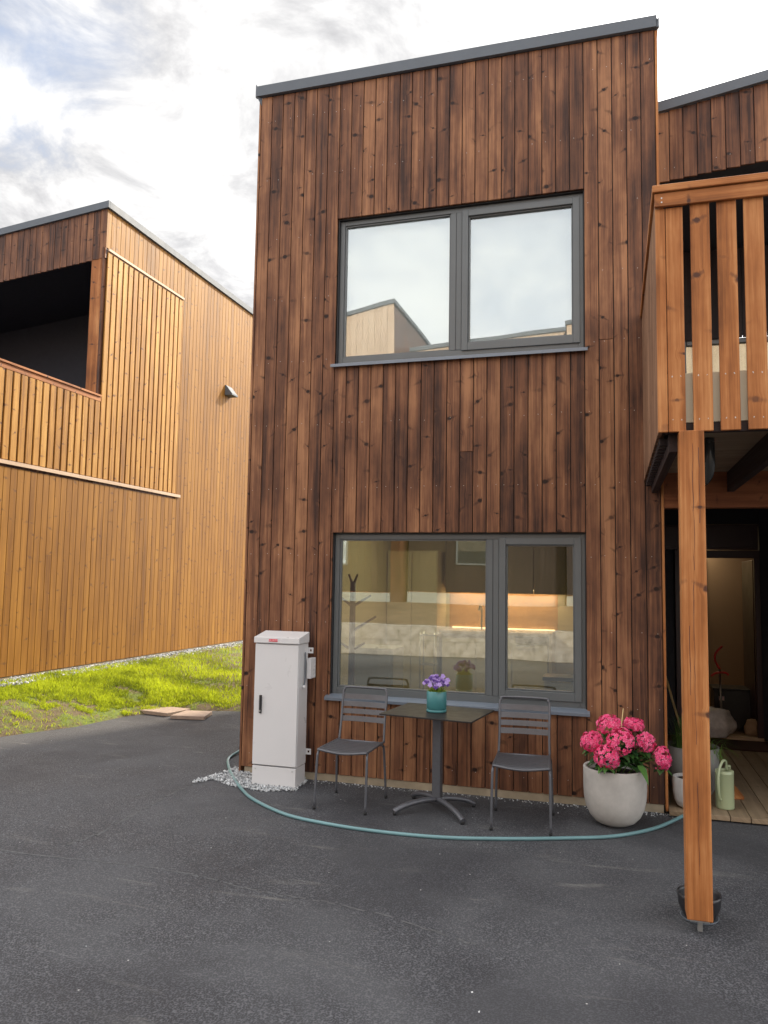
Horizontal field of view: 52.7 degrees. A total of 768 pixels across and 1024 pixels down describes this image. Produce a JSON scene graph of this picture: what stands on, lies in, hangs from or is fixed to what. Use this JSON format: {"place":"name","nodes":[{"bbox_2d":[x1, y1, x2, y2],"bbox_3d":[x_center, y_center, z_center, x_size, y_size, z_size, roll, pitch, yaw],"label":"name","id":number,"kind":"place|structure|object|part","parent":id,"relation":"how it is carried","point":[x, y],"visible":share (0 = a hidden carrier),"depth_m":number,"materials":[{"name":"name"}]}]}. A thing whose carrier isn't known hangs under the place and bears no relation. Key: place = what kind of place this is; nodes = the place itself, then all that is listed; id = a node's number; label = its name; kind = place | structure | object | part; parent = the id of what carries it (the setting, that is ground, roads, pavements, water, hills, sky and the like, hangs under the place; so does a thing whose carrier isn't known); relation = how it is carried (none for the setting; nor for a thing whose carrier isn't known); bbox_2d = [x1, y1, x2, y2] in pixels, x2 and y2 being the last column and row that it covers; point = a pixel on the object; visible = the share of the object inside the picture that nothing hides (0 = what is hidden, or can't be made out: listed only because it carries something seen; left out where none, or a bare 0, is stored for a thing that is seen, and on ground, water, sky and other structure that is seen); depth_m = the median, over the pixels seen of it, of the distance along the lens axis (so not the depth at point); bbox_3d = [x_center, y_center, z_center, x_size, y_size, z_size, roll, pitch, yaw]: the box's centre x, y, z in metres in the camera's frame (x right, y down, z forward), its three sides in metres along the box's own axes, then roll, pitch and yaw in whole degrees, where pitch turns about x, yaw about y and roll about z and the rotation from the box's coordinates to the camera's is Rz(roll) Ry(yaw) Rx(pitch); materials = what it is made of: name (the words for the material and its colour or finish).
{"place":"outdoors","nodes":[
{"label":"outdoors","id":0,"kind":"place"},
{"bbox_2d":[0,642,242,736],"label":"grass bank","id":1,"kind":"structure","parent":0,"point":[36,714],"depth_m":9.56,"materials":[{"name":"green plant"}]},
{"bbox_2d":[0,641,242,686],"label":"gravel","id":2,"kind":"structure","parent":1,"relation":"on","point":[233,644],"depth_m":11.86,"materials":[{"name":"grey gravel"}]},
{"bbox_2d":[192,766,307,791],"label":"gravel","id":3,"kind":"structure","parent":0,"point":[243,779],"depth_m":6.71,"materials":[{"name":"white gravel"}]},
{"bbox_2d":[252,630,315,788],"bbox_3d":[-0.875,1.700,6.758,0.465,1.299,0.300,-1,-5,16],"label":"utility cabinet","id":4,"kind":"object","parent":3,"relation":"on","point":[285,666],"visible":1,"depth_m":6.65,"materials":[{"name":"metal"}]},
{"bbox_3d":[-0.929,1.651,6.652,0.403,1.020,0.020,-1,-5,16],"label":"door","id":5,"kind":"part","parent":4,"relation":"part of","materials":[{"name":"white metal"}]},
{"bbox_2d":[0,711,767,1023],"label":"asphalt ground","id":6,"kind":"structure","parent":0,"point":[598,931],"depth_m":4.25,"materials":[{"name":"grey asphalt"}]},
{"bbox_2d":[0,200,252,680],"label":"timber house","id":7,"kind":"structure","parent":6,"relation":"on","point":[125,361],"depth_m":12.52,"materials":[{"name":"wood"}]},
{"bbox_2d":[140,707,189,716],"bbox_3d":[-2.842,2.578,10.051,0.507,0.045,0.411,-1,-5,26],"label":"paving slab","id":8,"kind":"object","parent":6,"relation":"on","point":[166,711],"depth_m":9.94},
{"bbox_2d":[170,710,211,719],"bbox_3d":[-2.414,2.563,9.794,0.436,0.045,0.395,0,-5,6],"label":"paving slab","id":9,"kind":"object","parent":6,"relation":"on","point":[194,715],"depth_m":9.64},
{"bbox_2d":[312,686,387,815],"bbox_3d":[-0.248,1.877,6.217,0.457,0.874,0.582,-1,-5,18],"label":"bistro chair","id":10,"kind":"object","parent":6,"relation":"on","point":[344,747],"visible":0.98,"depth_m":6.39,"materials":[{"name":"grey metal"}]},
{"bbox_2d":[379,703,493,824],"bbox_3d":[0.418,1.938,6.054,0.740,0.747,0.610,-1,-5,24],"label":"bistro table","id":11,"kind":"object","parent":6,"relation":"on","point":[450,714],"visible":0.99,"depth_m":6.02,"materials":[{"name":"metal"}]},
{"bbox_2d":[426,690,446,712],"bbox_3d":[0.413,1.484,6.087,0.158,0.161,0.158,-1,-5,16],"label":"flower pot","id":12,"kind":"object","parent":11,"relation":"on","point":[436,702],"visible":0.95,"depth_m":6.02,"materials":[{"name":"teal ceramic"}]},
{"bbox_2d":[422,674,449,692],"bbox_3d":[0.411,1.348,6.098,0.216,0.152,0.200,-1,-5,16],"label":"viola plant","id":13,"kind":"object","parent":12,"relation":"in","point":[437,682],"visible":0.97,"depth_m":6.07,"materials":[{"name":"purple plant"}]},
{"bbox_2d":[239,14,667,812],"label":"timber house","id":14,"kind":"structure","parent":6,"relation":"on","point":[449,274],"depth_m":6.84,"materials":[{"name":"wood"}]},
{"bbox_2d":[341,574,375,684],"bbox_3d":[-0.340,1.522,8.191,0.381,1.732,0.381,4,-6,-28],"label":"coat stand","id":15,"kind":"object","parent":14,"relation":"on","point":[352,604],"visible":0.61,"depth_m":8.19,"materials":[{"name":"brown wood"}]},
{"bbox_2d":[354,644,403,687],"bbox_3d":[-0.074,1.994,8.870,0.480,0.900,0.470,-1,-5,16],"label":"table","id":16,"kind":"object","parent":14,"relation":"on","point":[379,665],"visible":0.3,"depth_m":8.68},
{"bbox_3d":[-0.138,1.975,8.654,0.460,0.860,0.017,-1,-5,16],"label":"cabinet door","id":17,"kind":"part","parent":16,"relation":"part of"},
{"bbox_2d":[386,550,445,688],"bbox_3d":[0.469,1.602,11.160,0.730,2.070,0.635,-1,-5,16],"label":"tall cupboard","id":18,"kind":"object","parent":14,"relation":"on","point":[416,597],"visible":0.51,"depth_m":10.88,"materials":[{"name":"beige paint"}]},
{"bbox_3d":[0.210,1.577,10.918,0.350,2.030,0.021,-1,-5,16],"label":"cupboard door","id":19,"kind":"part","parent":18,"relation":"part of","materials":[{"name":"beige paint"}]},
{"bbox_3d":[0.555,1.574,10.816,0.350,2.030,0.021,-1,-5,16],"label":"cupboard door","id":20,"kind":"part","parent":18,"relation":"part of","materials":[{"name":"beige paint"}]},
{"bbox_2d":[419,631,438,688],"bbox_3d":[0.556,2.012,9.660,0.200,1.020,0.220,-1,-5,16],"label":"shelf trolley","id":21,"kind":"object","parent":14,"relation":"on","point":[433,664],"visible":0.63,"depth_m":9.62,"materials":[{"name":"metal"}]},
{"bbox_2d":[324,532,589,716],"bbox_3d":[0.600,0.918,6.674,2.264,1.479,0.220,-1,-5,16],"label":"window","id":22,"kind":"structure","parent":14,"relation":"in","point":[567,703],"depth_m":6.55,"materials":[{"name":"grey metal"}]},
{"bbox_2d":[330,190,587,366],"bbox_3d":[0.642,-2.033,6.929,2.276,1.424,0.220,-1,-5,16],"label":"window","id":23,"kind":"structure","parent":14,"relation":"in","point":[501,277],"depth_m":6.95,"materials":[{"name":"clear glass"}]},
{"bbox_2d":[439,604,555,692],"bbox_3d":[1.581,1.962,10.764,1.520,1.341,0.700,-1,-5,16],"label":"kitchen counter","id":24,"kind":"object","parent":14,"relation":"on","point":[531,658],"visible":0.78,"depth_m":10.51,"materials":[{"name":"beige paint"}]},
{"bbox_2d":[445,541,572,630],"bbox_3d":[2.122,0.894,10.883,2.510,1.532,0.352,-1,-5,16],"label":"wall cabinet","id":25,"kind":"object","parent":14,"relation":"attached to","point":[541,570],"depth_m":10.79,"materials":[{"name":"brown"}]},
{"bbox_2d":[446,541,572,594],"bbox_3d":[2.074,0.629,10.746,2.471,1.010,0.018,-1,-5,16],"label":"cabinet door","id":26,"kind":"structure","parent":25,"relation":"in","point":[465,560],"depth_m":10.78,"materials":[{"name":"brown wood"}]},
{"bbox_2d":[542,673,572,690],"bbox_3d":[1.921,2.105,8.384,0.380,0.660,0.350,-1,-5,16],"label":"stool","id":27,"kind":"object","parent":14,"relation":"on","point":[547,678],"visible":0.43,"depth_m":8.27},
{"bbox_2d":[227,750,682,840],"bbox_3d":[0.168,2.127,6.446,4.301,0.433,2.130,-3,-6,36],"label":"garden hose","id":28,"kind":"object","parent":6,"relation":"on","point":[662,825],"visible":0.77,"depth_m":5.42,"materials":[{"name":"rubber"}]},
{"bbox_2d":[313,780,672,817],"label":"gravel","id":29,"kind":"structure","parent":6,"relation":"on","point":[483,796],"depth_m":6.38,"materials":[{"name":"grey gravel"}]},
{"bbox_2d":[489,696,553,835],"bbox_3d":[1.038,1.863,5.806,0.457,0.874,0.582,0,-5,13],"label":"bistro chair","id":30,"kind":"object","parent":6,"relation":"on","point":[521,762],"visible":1,"depth_m":6.01,"materials":[{"name":"grey metal"}]},
{"bbox_2d":[583,760,646,827],"bbox_3d":[1.712,2.100,5.750,0.455,0.414,0.455,-1,-5,16],"label":"planter","id":31,"kind":"object","parent":6,"relation":"on","point":[618,799],"visible":0.84,"depth_m":5.57,"materials":[{"name":"ceramic"}]},
{"bbox_2d":[580,709,672,784],"bbox_3d":[1.747,1.698,5.717,0.600,0.505,0.486,2,-5,-14],"label":"hydrangea","id":32,"kind":"object","parent":31,"relation":"on","point":[621,755],"visible":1,"depth_m":5.64,"materials":[{"name":"pink plant"}]},
{"bbox_2d":[677,885,721,925],"bbox_3d":[1.685,2.103,4.146,0.224,0.132,0.224,-1,-5,16],"label":"plant pot","id":33,"kind":"object","parent":6,"relation":"on","point":[717,897],"visible":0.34,"depth_m":4.11,"materials":[{"name":"black plastic"}]},
{"bbox_2d":[640,69,767,931],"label":"timber house","id":34,"kind":"structure","parent":6,"relation":"on","point":[704,305],"depth_m":4.42,"materials":[{"name":"wood"}]},
{"bbox_2d":[711,646,728,708],"bbox_3d":[3.940,2.057,9.093,0.250,0.974,0.080,-1,-5,16],"label":"scooter","id":35,"kind":"object","parent":34,"relation":"on","point":[719,672],"visible":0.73,"depth_m":9.11,"materials":[{"name":"metal"}]},
{"bbox_2d":[685,336,767,372],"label":"window","id":36,"kind":"structure","parent":34,"relation":"in","point":[742,341],"depth_m":8.57,"materials":[{"name":"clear glass"}]},
{"bbox_2d":[709,684,749,728],"bbox_3d":[4.223,2.345,9.355,0.510,0.467,0.380,-1,-5,16],"label":"crate","id":37,"kind":"object","parent":34,"relation":"on","point":[736,701],"visible":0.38,"depth_m":9.20,"materials":[{"name":"black plastic"}]},
{"bbox_2d":[744,719,756,735],"bbox_3d":[4.185,2.441,8.796,0.191,0.180,0.155,-1,-5,16],"label":"paper bag","id":38,"kind":"object","parent":34,"relation":"on","point":[750,727],"visible":0.69,"depth_m":8.76,"materials":[{"name":"brown paper"}]},
{"bbox_2d":[667,736,767,824],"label":"deck","id":39,"kind":"structure","parent":6,"relation":"on","point":[749,769],"depth_m":6.52,"materials":[{"name":"brown wood"}]},
{"bbox_2d":[667,679,680,736],"bbox_3d":[3.184,2.057,8.612,0.165,0.936,0.555,3,-5,-21],"label":"broom","id":40,"kind":"object","parent":39,"relation":"on","point":[672,700],"visible":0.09,"depth_m":8.61,"materials":[{"name":"brown wood"}]},
{"bbox_2d":[672,773,682,807],"bbox_3d":[2.378,2.176,6.028,0.256,0.235,0.256,-1,-5,16],"label":"flower pot","id":41,"kind":"object","parent":39,"relation":"on","point":[677,782],"visible":0.27,"depth_m":5.99,"materials":[{"name":"ceramic"}]},
{"bbox_2d":[667,740,718,794],"bbox_3d":[2.545,2.128,6.401,0.416,0.400,0.416,-1,-5,16],"label":"planter","id":42,"kind":"object","parent":39,"relation":"on","point":[676,766],"visible":0.27,"depth_m":6.28,"materials":[{"name":"metal"}]},
{"bbox_2d":[668,713,741,764],"bbox_3d":[2.613,1.844,6.380,0.599,0.393,0.620,-1,-5,16],"label":"grassy plant","id":43,"kind":"object","parent":42,"relation":"in","point":[678,740],"visible":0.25,"depth_m":6.34,"materials":[{"name":"green plant"}]},
{"bbox_2d":[715,759,734,809],"bbox_3d":[2.654,2.112,6.047,0.139,0.375,0.221,-1,-5,16],"label":"watering can","id":44,"kind":"object","parent":39,"relation":"on","point":[724,788],"visible":1,"depth_m":5.98,"materials":[{"name":"green plastic"}]},
{"bbox_2d":[710,738,767,751],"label":"door mat","id":45,"kind":"object","parent":39,"relation":"on","point":[755,746],"depth_m":8.32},
{"bbox_2d":[709,706,736,737],"bbox_3d":[3.644,2.336,8.669,0.554,0.329,0.308,1,-5,5],"label":"sack","id":46,"kind":"object","parent":45,"relation":"on","point":[723,723],"visible":0.49,"depth_m":8.54,"materials":[{"name":"grey fabric"}]},
{"bbox_2d":[734,785,743,799],"bbox_3d":[2.885,2.207,6.865,0.090,0.324,1.217,1,-5,3],"label":"plank","id":47,"kind":"object","parent":39,"relation":"on","point":[738,794],"visible":0.24,"depth_m":6.28,"materials":[{"name":"brown wood"}]},
{"bbox_2d":[0,0,767,337],"label":"sky","id":48,"kind":"structure","parent":0,"point":[149,108],"materials":[{"name":"white"}]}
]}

